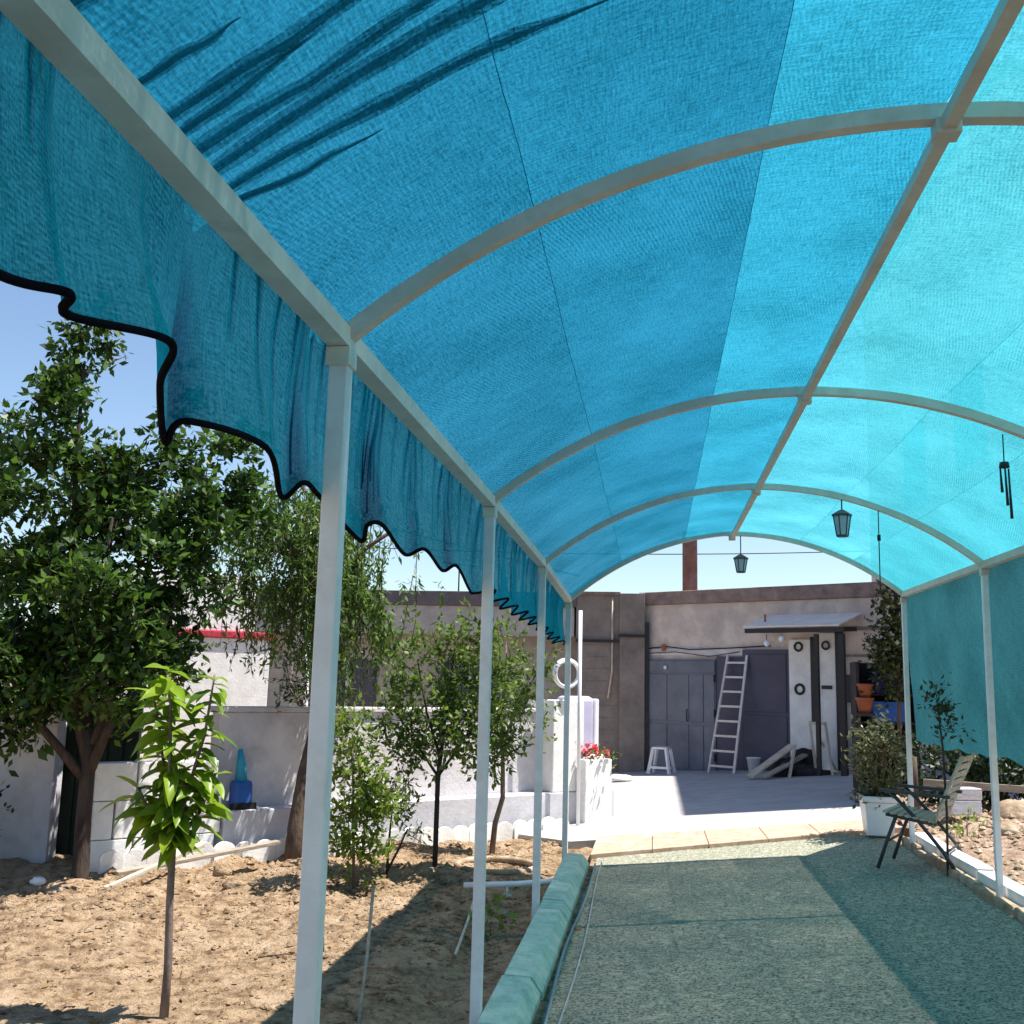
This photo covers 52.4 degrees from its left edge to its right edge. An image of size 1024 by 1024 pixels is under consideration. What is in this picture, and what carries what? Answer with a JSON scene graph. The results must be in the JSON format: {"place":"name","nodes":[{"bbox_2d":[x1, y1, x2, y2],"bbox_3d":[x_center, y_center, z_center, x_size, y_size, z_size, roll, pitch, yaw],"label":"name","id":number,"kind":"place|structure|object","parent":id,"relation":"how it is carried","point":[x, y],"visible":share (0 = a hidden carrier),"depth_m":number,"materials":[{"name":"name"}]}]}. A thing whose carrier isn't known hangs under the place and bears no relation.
{"place":"outdoors","nodes":[
{"label":"outdoors","id":0,"kind":"place"},
{"bbox_2d":[0,413,376,524],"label":"overhead cable","id":1,"kind":"object","parent":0,"point":[105,445],"visible":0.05,"depth_m":17.51,"materials":[{"name":"black paint"}]},
{"bbox_2d":[0,838,592,1023],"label":"garden soil","id":2,"kind":"structure","parent":0,"point":[14,870],"depth_m":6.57,"materials":[{"name":"brown soil"}]},
{"bbox_2d":[0,781,13,835],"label":"dark shrub","id":3,"kind":"object","parent":2,"relation":"on","point":[1,794],"visible":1,"depth_m":8.88,"materials":[{"name":"green plant"}]},
{"bbox_2d":[0,895,27,910],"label":"rock","id":4,"kind":"object","parent":2,"relation":"on","point":[11,901],"visible":0.69,"depth_m":7.50,"materials":[{"name":"stone"}]},
{"bbox_2d":[0,715,40,859],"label":"boundary wall","id":5,"kind":"structure","parent":2,"relation":"on","point":[18,795],"depth_m":9.41,"materials":[{"name":"grey paint"}]},
{"bbox_2d":[29,877,45,885],"bbox_3d":[-3.767,2.933,8.259,0.120,0.069,0.109,6,-10,-27],"label":"rock","id":6,"kind":"object","parent":2,"relation":"on","point":[37,881],"visible":1,"depth_m":8.23,"materials":[{"name":"white stone"}]},
{"bbox_2d":[29,708,67,863],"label":"gate pillar","id":7,"kind":"structure","parent":2,"relation":"on","point":[46,812],"depth_m":9.35,"materials":[{"name":"white paint"}]},
{"bbox_2d":[0,587,154,709],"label":"background tree","id":8,"kind":"object","parent":2,"relation":"on","point":[19,602],"visible":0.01,"depth_m":12.94,"materials":[{"name":"green plant"}]},
{"bbox_2d":[55,704,143,855],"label":"garden gate","id":9,"kind":"structure","parent":2,"relation":"on","point":[112,752],"depth_m":9.59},
{"bbox_2d":[0,318,304,879],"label":"leafy tree","id":10,"kind":"object","parent":2,"relation":"on","point":[65,661],"visible":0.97,"depth_m":8.90,"materials":[{"name":"green plant"}]},
{"bbox_2d":[104,843,204,887],"bbox_3d":[-2.903,2.887,8.484,0.050,0.267,0.880,-6,-12,38],"label":"plank","id":11,"kind":"object","parent":2,"relation":"on","point":[141,872],"visible":0.74,"depth_m":8.37,"materials":[{"name":"brown wood"}]},
{"bbox_2d":[90,759,220,871],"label":"block wall","id":12,"kind":"structure","parent":2,"relation":"on","point":[109,786],"depth_m":9.05,"materials":[{"name":"white concrete"}]},
{"bbox_2d":[99,663,237,1018],"bbox_3d":[-1.769,1.683,5.291,0.666,1.803,0.438,4,-10,-14],"label":"cherry sapling","id":13,"kind":"object","parent":2,"relation":"on","point":[164,819],"visible":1,"depth_m":5.29,"materials":[{"name":"green plant"}]},
{"bbox_2d":[115,840,279,875],"bbox_3d":[-2.666,2.960,8.926,1.416,0.179,0.090,8,-12,-36],"label":"plank","id":14,"kind":"object","parent":2,"relation":"on","point":[206,855],"visible":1,"depth_m":8.94,"materials":[{"name":"grey wood"}]},
{"bbox_2d":[212,863,231,876],"bbox_3d":[-2.468,3.064,8.882,0.183,0.124,0.142,0,-9,8],"label":"rock","id":15,"kind":"object","parent":2,"relation":"on","point":[220,870],"visible":0.89,"depth_m":8.83,"materials":[{"name":"stone"}]},
{"bbox_2d":[222,877,247,889],"bbox_3d":[-2.232,3.013,8.397,0.219,0.116,0.165,0,-9,8],"label":"rock","id":16,"kind":"object","parent":2,"relation":"on","point":[229,883],"visible":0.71,"depth_m":8.35,"materials":[{"name":"stone"}]},
{"bbox_2d":[0,855,522,1023],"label":"dry leaves","id":17,"kind":"object","parent":2,"relation":"on","point":[76,995],"visible":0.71,"depth_m":6.40,"materials":[{"name":"brown plant"}]},
{"bbox_2d":[160,469,449,860],"bbox_3d":[-2.189,1.446,10.401,3.206,4.022,1.956,0,-9,8],"label":"willow tree","id":18,"kind":"object","parent":2,"relation":"on","point":[300,584],"visible":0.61,"depth_m":10.28,"materials":[{"name":"green plant"}]},
{"bbox_2d":[264,597,368,706],"bbox_3d":[-2.248,2.146,12.139,1.139,3.053,1.248,0,-9,8],"label":"dark bush","id":19,"kind":"object","parent":2,"relation":"on","point":[293,693],"visible":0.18,"depth_m":12.10,"materials":[{"name":"green plant"}]},
{"bbox_2d":[98,817,568,873],"bbox_3d":[-1.427,3.304,10.345,5.194,0.276,0.083,8,-12,-36],"label":"scalloped edging","id":20,"kind":"object","parent":2,"relation":"on","point":[115,859],"visible":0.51,"depth_m":9.77,"materials":[{"name":"white concrete"}]},
{"bbox_2d":[357,887,374,1022],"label":"garden stake","id":21,"kind":"object","parent":2,"relation":"on","point":[366,958],"visible":1,"depth_m":5.44,"materials":[{"name":"grey wood"}]},
{"bbox_2d":[327,689,410,891],"bbox_3d":[-1.266,2.293,8.605,0.887,1.674,0.741,0,-9,8],"label":"shrub","id":22,"kind":"object","parent":2,"relation":"on","point":[362,799],"visible":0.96,"depth_m":8.52,"materials":[{"name":"green plant"}]},
{"bbox_2d":[372,765,432,878],"bbox_3d":[-1.011,2.708,9.041,0.634,1.007,0.611,0,-9,8],"label":"seedling","id":23,"kind":"object","parent":2,"relation":"on","point":[402,812],"visible":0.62,"depth_m":8.98,"materials":[{"name":"green plant"}]},
{"bbox_2d":[210,706,613,846],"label":"garden wall","id":24,"kind":"structure","parent":2,"relation":"on","point":[270,741],"depth_m":10.46,"materials":[{"name":"grey paint"}]},
{"bbox_2d":[229,749,256,809],"bbox_3d":[-2.570,2.531,9.877,0.260,0.553,0.180,8,-12,-36],"label":"blue jug","id":25,"kind":"object","parent":24,"relation":"on","point":[240,792],"visible":0.99,"depth_m":9.81,"materials":[{"name":"plastic"}]},
{"bbox_2d":[528,699,583,792],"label":"white pillar","id":26,"kind":"structure","parent":24,"relation":"on","point":[552,775],"depth_m":12.13,"materials":[{"name":"white paint"}]},
{"bbox_2d":[363,597,535,866],"bbox_3d":[-0.573,1.981,9.191,1.625,2.510,1.154,0,-9,8],"label":"fruit tree","id":27,"kind":"object","parent":2,"relation":"on","point":[448,709],"visible":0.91,"depth_m":9.24,"materials":[{"name":"green plant"}]},
{"bbox_2d":[454,901,472,955],"bbox_3d":[-0.304,2.768,7.023,0.025,0.129,1.255,1,-9,4],"label":"dry stick","id":28,"kind":"object","parent":2,"relation":"on","point":[462,935],"visible":0.78,"depth_m":6.78,"materials":[{"name":"grey wood"}]},
{"bbox_2d":[464,893,518,939],"bbox_3d":[-0.118,2.717,7.105,0.401,0.392,0.396,4,-10,-14],"label":"weed","id":29,"kind":"object","parent":2,"relation":"on","point":[497,898],"visible":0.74,"depth_m":7.06,"materials":[{"name":"green plant"}]},
{"bbox_2d":[454,856,532,874],"bbox_3d":[-0.140,3.216,9.457,0.780,0.060,0.780,0,-9,8],"label":"concrete ring","id":30,"kind":"object","parent":2,"relation":"on","point":[516,860],"visible":0.71,"depth_m":9.50,"materials":[{"name":"beige concrete"}]},
{"bbox_2d":[464,878,552,895],"bbox_3d":[-0.012,2.917,8.101,0.732,0.144,0.048,2,-9,-1],"label":"water pipe","id":31,"kind":"object","parent":2,"relation":"on","point":[507,884],"visible":0.76,"depth_m":8.09,"materials":[{"name":"white plastic"}]},
{"bbox_2d":[466,608,573,853],"bbox_3d":[0.050,2.212,10.469,1.134,2.503,0.821,0,-9,8],"label":"young tree","id":32,"kind":"object","parent":2,"relation":"on","point":[502,785],"visible":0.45,"depth_m":10.48,"materials":[{"name":"green plant"}]},
{"bbox_2d":[477,853,588,1023],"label":"kerb","id":33,"kind":"structure","parent":2,"relation":"on","point":[518,994],"depth_m":5.71,"materials":[{"name":"green paint"}]},
{"bbox_2d":[576,610,581,825],"bbox_3d":[0.777,2.441,12.019,0.049,2.600,0.042,0,-9,8],"label":"white pole","id":34,"kind":"object","parent":2,"relation":"on","point":[579,720],"visible":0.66,"depth_m":12.01,"materials":[{"name":"metal"}]},
{"bbox_2d":[552,658,577,687],"bbox_3d":[0.646,1.901,12.253,0.361,0.359,0.079,5,-10,-20],"label":"hose coil","id":35,"kind":"object","parent":34,"relation":"hanging from","point":[560,662],"visible":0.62,"depth_m":12.22,"materials":[{"name":"white plastic"}]},
{"bbox_2d":[0,281,871,633],"label":"sky","id":36,"kind":"structure","parent":0,"point":[131,393],"materials":[{"name":"blue"}]},
{"bbox_2d":[532,859,596,1023],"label":"gutter soil","id":37,"kind":"structure","parent":0,"point":[541,1008],"depth_m":6.35,"materials":[{"name":"brown soil"}]},
{"bbox_2d":[380,547,821,554],"bbox_3d":[3.859,0.803,24.401,17.031,0.445,0.022,1,-9,5],"label":"overhead cable","id":38,"kind":"object","parent":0,"point":[715,553],"visible":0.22,"depth_m":24.26,"materials":[{"name":"black paint"}]},
{"bbox_2d":[612,774,633,781],"bbox_3d":[1.776,4.362,17.039,0.456,0.127,0.297,0,-9,8],"label":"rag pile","id":39,"kind":"object","parent":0,"point":[621,778],"visible":0.81,"depth_m":16.94,"materials":[{"name":"white fabric"}]},
{"bbox_2d":[519,770,1023,848],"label":"patio","id":40,"kind":"structure","parent":0,"point":[657,802],"depth_m":12.91,"materials":[{"name":"concrete"}]},
{"bbox_2d":[254,589,576,707],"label":"block house","id":41,"kind":"structure","parent":40,"relation":"on","point":[427,603],"depth_m":20.36,"materials":[{"name":"paint"}]},
{"bbox_2d":[336,660,377,706],"bbox_3d":[-3.305,3.523,20.802,1.200,1.100,0.060,0,-9,8],"label":"window","id":42,"kind":"structure","parent":41,"relation":"in","point":[367,686],"depth_m":20.77,"materials":[{"name":"glass"}]},
{"bbox_2d":[458,571,459,590],"bbox_3d":[-1.066,1.338,20.896,0.703,0.750,0.240,0,-9,8],"label":"aerial","id":43,"kind":"object","parent":41,"relation":"on","point":[458,579],"visible":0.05,"depth_m":20.88,"materials":[{"name":"black paint"}]},
{"bbox_2d":[439,662,500,707],"bbox_3d":[-0.828,3.528,20.462,1.200,1.100,0.060,0,-9,8],"label":"window","id":44,"kind":"structure","parent":41,"relation":"in","point":[449,668],"depth_m":20.50,"materials":[{"name":"glass"}]},
{"bbox_2d":[557,696,598,753],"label":"pillar","id":45,"kind":"structure","parent":40,"relation":"on","point":[591,720],"depth_m":12.79,"materials":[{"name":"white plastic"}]},
{"bbox_2d":[580,754,611,822],"bbox_3d":[0.858,3.417,12.551,0.680,0.950,0.850,8,-12,-36],"label":"white planter","id":46,"kind":"object","parent":40,"relation":"on","point":[595,791],"visible":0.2,"depth_m":12.13,"materials":[{"name":"white concrete"}]},
{"bbox_2d":[574,742,621,771],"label":"red flowers","id":47,"kind":"object","parent":46,"relation":"on","point":[593,749],"visible":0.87,"depth_m":12.25,"materials":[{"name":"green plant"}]},
{"bbox_2d":[575,591,648,772],"bbox_3d":[2.102,3.518,21.069,1.360,3.460,4.200,0,-9,8],"label":"brown annex","id":48,"kind":"object","parent":40,"relation":"on","point":[615,654],"visible":0.67,"depth_m":19.17,"materials":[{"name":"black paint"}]},
{"bbox_2d":[646,746,675,773],"bbox_3d":[2.594,4.311,18.056,0.442,0.460,0.402,-3,-10,25],"label":"stool","id":49,"kind":"object","parent":40,"relation":"on","point":[653,767],"visible":0.96,"depth_m":17.98,"materials":[{"name":"white plastic"}]},
{"bbox_2d":[707,655,748,772],"bbox_3d":[3.659,3.414,17.622,0.559,1.976,0.470,-7,-12,41],"label":"ladder","id":50,"kind":"object","parent":40,"relation":"on","point":[722,691],"visible":0.97,"depth_m":17.58,"materials":[{"name":"metal"}]},
{"bbox_2d":[746,757,760,771],"bbox_3d":[3.981,4.163,17.123,0.240,0.240,0.240,0,-9,8],"label":"bucket","id":51,"kind":"object","parent":40,"relation":"on","point":[753,763],"visible":0.71,"depth_m":17.05,"materials":[{"name":"white plastic"}]},
{"bbox_2d":[746,744,795,777],"bbox_3d":[4.008,3.843,16.073,0.798,0.507,0.180,5,-10,-18],"label":"board","id":52,"kind":"object","parent":40,"relation":"on","point":[767,763],"visible":1,"depth_m":16.04,"materials":[{"name":"grey wood"}]},
{"bbox_2d":[760,753,807,779],"bbox_3d":[4.172,3.896,15.940,0.845,0.374,0.122,6,-10,-24],"label":"board","id":53,"kind":"object","parent":40,"relation":"on","point":[774,771],"visible":1,"depth_m":15.89,"materials":[{"name":"grey wood"}]},
{"bbox_2d":[769,757,805,776],"bbox_3d":[4.303,3.995,16.140,0.555,0.378,0.439,4,-10,-14],"label":"sack","id":54,"kind":"object","parent":40,"relation":"on","point":[796,766],"visible":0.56,"depth_m":16.03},
{"bbox_2d":[787,747,795,777],"bbox_3d":[4.280,3.855,15.916,0.082,0.503,0.332,-5,-11,36],"label":"board","id":55,"kind":"object","parent":40,"relation":"on","point":[791,762],"visible":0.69,"depth_m":15.89,"materials":[{"name":"grey wood"}]},
{"bbox_2d":[743,612,862,775],"bbox_3d":[4.627,2.976,16.502,1.730,2.779,0.916,-7,-12,41],"label":"awning","id":56,"kind":"object","parent":40,"relation":"on","point":[830,619],"visible":0.92,"depth_m":16.00,"materials":[{"name":"black paint"}]},
{"bbox_2d":[764,634,769,646],"bbox_3d":[4.084,2.060,16.673,0.100,0.195,0.098,0,-9,8],"label":"lamp globe","id":57,"kind":"object","parent":56,"relation":"hanging from","point":[766,642],"visible":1,"depth_m":16.64,"materials":[{"name":"white glass"}]},
{"bbox_2d":[778,634,784,641],"bbox_3d":[4.278,2.002,16.506,0.100,0.125,0.098,0,-9,8],"label":"lamp globe","id":58,"kind":"object","parent":56,"relation":"hanging from","point":[781,638],"visible":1,"depth_m":16.48,"materials":[{"name":"white glass"}]},
{"bbox_2d":[795,748,816,764],"bbox_3d":[4.589,3.903,16.312,0.401,0.405,0.407,0,-9,8],"label":"sack","id":59,"kind":"object","parent":40,"relation":"on","point":[808,760],"visible":0.29,"depth_m":16.20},
{"bbox_2d":[793,765,833,775],"bbox_3d":[4.638,4.027,16.000,0.629,0.267,0.432,0,-9,8],"label":"sack","id":60,"kind":"object","parent":40,"relation":"on","point":[808,770],"visible":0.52,"depth_m":15.86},
{"bbox_2d":[808,721,838,775],"bbox_3d":[4.757,3.638,16.014,0.549,0.800,0.350,-7,-12,41],"label":"board","id":61,"kind":"object","parent":40,"relation":"on","point":[828,763],"visible":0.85,"depth_m":15.99,"materials":[{"name":"grey wood"}]},
{"bbox_2d":[855,712,874,792],"bbox_3d":[4.254,2.939,12.482,0.200,1.038,0.200,0,-9,8],"label":"pot stand","id":62,"kind":"object","parent":40,"relation":"on","point":[858,715],"visible":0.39,"depth_m":12.47,"materials":[{"name":"black metal"}]},
{"bbox_2d":[855,697,873,712],"bbox_3d":[4.269,2.336,12.580,0.224,0.180,0.224,0,-9,8],"label":"clay pot","id":63,"kind":"object","parent":62,"relation":"on","point":[864,704],"visible":1,"depth_m":12.51,"materials":[{"name":"ceramic"}]},
{"bbox_2d":[856,684,873,696],"bbox_3d":[4.283,2.163,12.607,0.202,0.160,0.202,0,-9,8],"label":"clay pot","id":64,"kind":"object","parent":63,"relation":"on","point":[866,689],"visible":1,"depth_m":12.54,"materials":[{"name":"ceramic"}]},
{"bbox_2d":[858,579,912,795],"bbox_3d":[4.599,2.036,12.413,0.861,2.751,0.836,0,-9,8],"label":"climbing vine","id":65,"kind":"object","parent":40,"relation":"on","point":[882,660],"visible":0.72,"depth_m":12.44,"materials":[{"name":"green plant"}]},
{"bbox_2d":[850,662,920,795],"bbox_3d":[4.577,2.672,12.774,0.720,1.620,0.370,0,-9,8],"label":"storage shelf","id":66,"kind":"object","parent":40,"relation":"on","point":[859,673],"visible":0.32,"depth_m":12.87,"materials":[{"name":"black metal"}]},
{"bbox_2d":[867,701,904,722],"bbox_3d":[4.619,2.453,12.779,0.456,0.244,0.316,0,-9,8],"label":"crate","id":67,"kind":"object","parent":66,"relation":"on","point":[892,710],"visible":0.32,"depth_m":12.64,"materials":[{"name":"blue plastic"}]},
{"bbox_2d":[869,672,903,693],"bbox_3d":[4.647,2.108,12.832,0.396,0.264,0.316,0,-9,8],"label":"crate","id":68,"kind":"object","parent":66,"relation":"on","point":[881,684],"visible":0.28,"depth_m":12.70,"materials":[{"name":"blue plastic"}]},
{"bbox_2d":[871,576,1013,780],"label":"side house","id":69,"kind":"structure","parent":40,"relation":"on","point":[873,579],"depth_m":21.08,"materials":[{"name":"beige concrete"}]},
{"bbox_2d":[854,792,1023,885],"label":"planting bed","id":70,"kind":"object","parent":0,"point":[1016,853],"visible":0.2,"depth_m":8.46,"materials":[{"name":"soil"}]},
{"bbox_2d":[892,731,1023,811],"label":"dark hedge","id":71,"kind":"object","parent":70,"relation":"on","point":[978,770],"visible":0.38,"depth_m":10.72,"materials":[{"name":"green plant"}]},
{"bbox_2d":[923,779,1023,792],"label":"rail","id":72,"kind":"object","parent":71,"relation":"attached to","point":[982,786],"visible":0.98,"depth_m":10.19,"materials":[{"name":"brown wood"}]},
{"bbox_2d":[896,790,1023,884],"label":"rubble","id":73,"kind":"object","parent":70,"relation":"on","point":[1016,864],"visible":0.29,"depth_m":8.80,"materials":[{"name":"stone"}]},
{"bbox_2d":[940,787,981,814],"bbox_3d":[4.235,2.724,9.811,0.330,0.240,0.180,3,-9,-9],"label":"block stack","id":74,"kind":"object","parent":70,"relation":"on","point":[967,797],"visible":0.59,"depth_m":9.73,"materials":[{"name":"grey paint"}]},
{"bbox_2d":[936,804,986,837],"bbox_3d":[3.809,2.677,8.783,0.403,0.394,0.324,0,-9,8],"label":"bed seedling","id":75,"kind":"object","parent":70,"relation":"on","point":[959,829],"visible":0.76,"depth_m":8.80,"materials":[{"name":"green plant"}]},
{"bbox_2d":[987,799,1023,819],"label":"rock","id":76,"kind":"object","parent":70,"relation":"on","point":[1013,807],"visible":0.48,"depth_m":9.64,"materials":[{"name":"beige stone"}]},
{"bbox_2d":[991,821,1020,834],"bbox_3d":[4.249,2.732,8.940,0.233,0.136,0.176,-3,-10,23],"label":"rock","id":77,"kind":"object","parent":70,"relation":"on","point":[1013,828],"visible":0.48,"depth_m":8.88,"materials":[{"name":"beige stone"}]},
{"label":"ground","id":78,"kind":"structure","parent":0,"visible":0},
{"bbox_2d":[82,568,273,760],"bbox_3d":[-5.332,2.672,16.374,2.310,3.250,2.670,7,-11,-30],"label":"white kiosk","id":79,"kind":"object","parent":78,"relation":"on","point":[246,689],"visible":0.12,"depth_m":15.55,"materials":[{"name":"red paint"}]},
{"bbox_2d":[289,516,311,705],"bbox_3d":[-3.345,2.204,16.460,0.253,4.302,0.253,8,-12,-37],"label":"concrete pole","id":80,"kind":"object","parent":78,"relation":"on","point":[299,675],"visible":0.03,"depth_m":16.30,"materials":[{"name":"grey concrete"}]},
{"bbox_2d":[303,645,310,705],"bbox_3d":[-3.163,3.076,15.880,0.100,2.401,0.080,0,-9,8],"label":"white pole","id":81,"kind":"object","parent":78,"relation":"on","point":[306,704],"depth_m":15.90,"materials":[{"name":"white metal"}]},
{"bbox_2d":[644,540,958,770],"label":"workshop house","id":82,"kind":"structure","parent":78,"relation":"on","point":[696,636],"depth_m":17.85,"materials":[{"name":"grey paint"}]},
{"bbox_2d":[649,659,716,770],"bbox_3d":[2.985,3.695,18.516,1.452,2.130,0.116,-7,-12,41],"label":"double door","id":83,"kind":"structure","parent":82,"relation":"in","point":[682,692],"depth_m":18.48,"materials":[{"name":"metal"}]},
{"bbox_2d":[742,649,790,770],"bbox_3d":[4.267,3.462,17.421,0.870,2.300,0.071,-7,-12,41],"label":"single door","id":84,"kind":"structure","parent":82,"relation":"in","point":[766,704],"depth_m":17.43,"materials":[{"name":"metal"}]},
{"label":"walkway","id":85,"kind":"structure","parent":0,"visible":0},
{"bbox_2d":[0,0,1023,1023],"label":"shade canopy","id":86,"kind":"object","parent":85,"relation":"on","point":[537,312],"visible":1,"depth_m":2.65,"materials":[{"name":"fabric"}]},
{"bbox_2d":[733,536,747,572],"bbox_3d":[2.072,0.382,9.422,0.136,0.339,0.118,0,-9,8],"label":"hanging lantern","id":87,"kind":"object","parent":86,"relation":"hanging from","point":[740,560],"visible":1,"depth_m":9.38,"materials":[{"name":"metal"}]},
{"bbox_2d":[832,500,851,537],"bbox_3d":[2.263,0.043,7.130,0.136,0.258,0.118,0,-9,8],"label":"hanging lantern","id":88,"kind":"object","parent":86,"relation":"hanging from","point":[842,519],"visible":1,"depth_m":7.09,"materials":[{"name":"metal"}]},
{"bbox_2d":[999,434,1013,518],"bbox_3d":[2.237,-0.163,4.713,0.055,0.388,0.046,0,-9,8],"label":"wind chime","id":89,"kind":"object","parent":86,"relation":"hanging from","point":[1004,465],"visible":1,"depth_m":4.71,"materials":[{"name":"black paint"}]},
{"bbox_2d":[590,820,915,862],"bbox_3d":[2.464,3.145,10.006,3.460,0.398,1.199,1,-9,2],"label":"stone border","id":90,"kind":"object","parent":85,"relation":"on","point":[618,845],"visible":0.65,"depth_m":9.94,"materials":[{"name":"beige stone"}]},
{"bbox_2d":[541,834,1023,1023],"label":"turf carpet","id":91,"kind":"object","parent":85,"relation":"on","point":[836,930],"visible":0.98,"depth_m":5.98,"materials":[{"name":"green carpet"}]},
{"bbox_2d":[543,863,595,1023],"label":"irrigation hose","id":92,"kind":"object","parent":91,"relation":"on","point":[557,975],"visible":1,"depth_m":5.82,"materials":[{"name":"grey plastic"}]},
{"bbox_2d":[558,862,602,1023],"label":"irrigation hose","id":93,"kind":"object","parent":91,"relation":"on","point":[568,995],"visible":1,"depth_m":5.95,"materials":[{"name":"grey plastic"}]},
{"bbox_2d":[856,792,899,836],"bbox_3d":[3.401,2.808,9.654,0.335,0.362,0.335,0,-9,8],"label":"flower pot","id":94,"kind":"object","parent":91,"relation":"on","point":[876,821],"visible":0.66,"depth_m":9.53,"materials":[{"name":"white plastic"}]},
{"bbox_2d":[833,704,913,809],"bbox_3d":[3.399,2.308,9.756,0.751,1.019,0.719,0,-9,8],"label":"potted shrub","id":95,"kind":"object","parent":94,"relation":"in","point":[870,746],"visible":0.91,"depth_m":9.67,"materials":[{"name":"green plant"}]},
{"bbox_2d":[876,752,975,868],"bbox_3d":[3.183,2.283,7.983,0.656,0.873,0.585,-4,-11,31],"label":"garden chair","id":96,"kind":"object","parent":91,"relation":"on","point":[906,813],"visible":0.93,"depth_m":7.85,"materials":[{"name":"metal"}]},
{"bbox_2d":[916,672,976,875],"bbox_3d":[3.237,1.938,7.725,0.441,1.489,0.461,0,-9,8],"label":"thin sapling","id":97,"kind":"object","parent":91,"relation":"on","point":[945,708],"visible":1,"depth_m":7.78,"materials":[{"name":"green plant"}]},
{"bbox_2d":[902,837,1023,923],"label":"stone edging","id":98,"kind":"object","parent":85,"relation":"on","point":[988,894],"visible":0.39,"depth_m":7.18,"materials":[{"name":"beige stone"}]},
{"bbox_2d":[915,832,1023,906],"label":"white kerb","id":99,"kind":"structure","parent":85,"relation":"on","point":[982,872],"depth_m":7.35,"materials":[{"name":"white concrete"}]}
]}

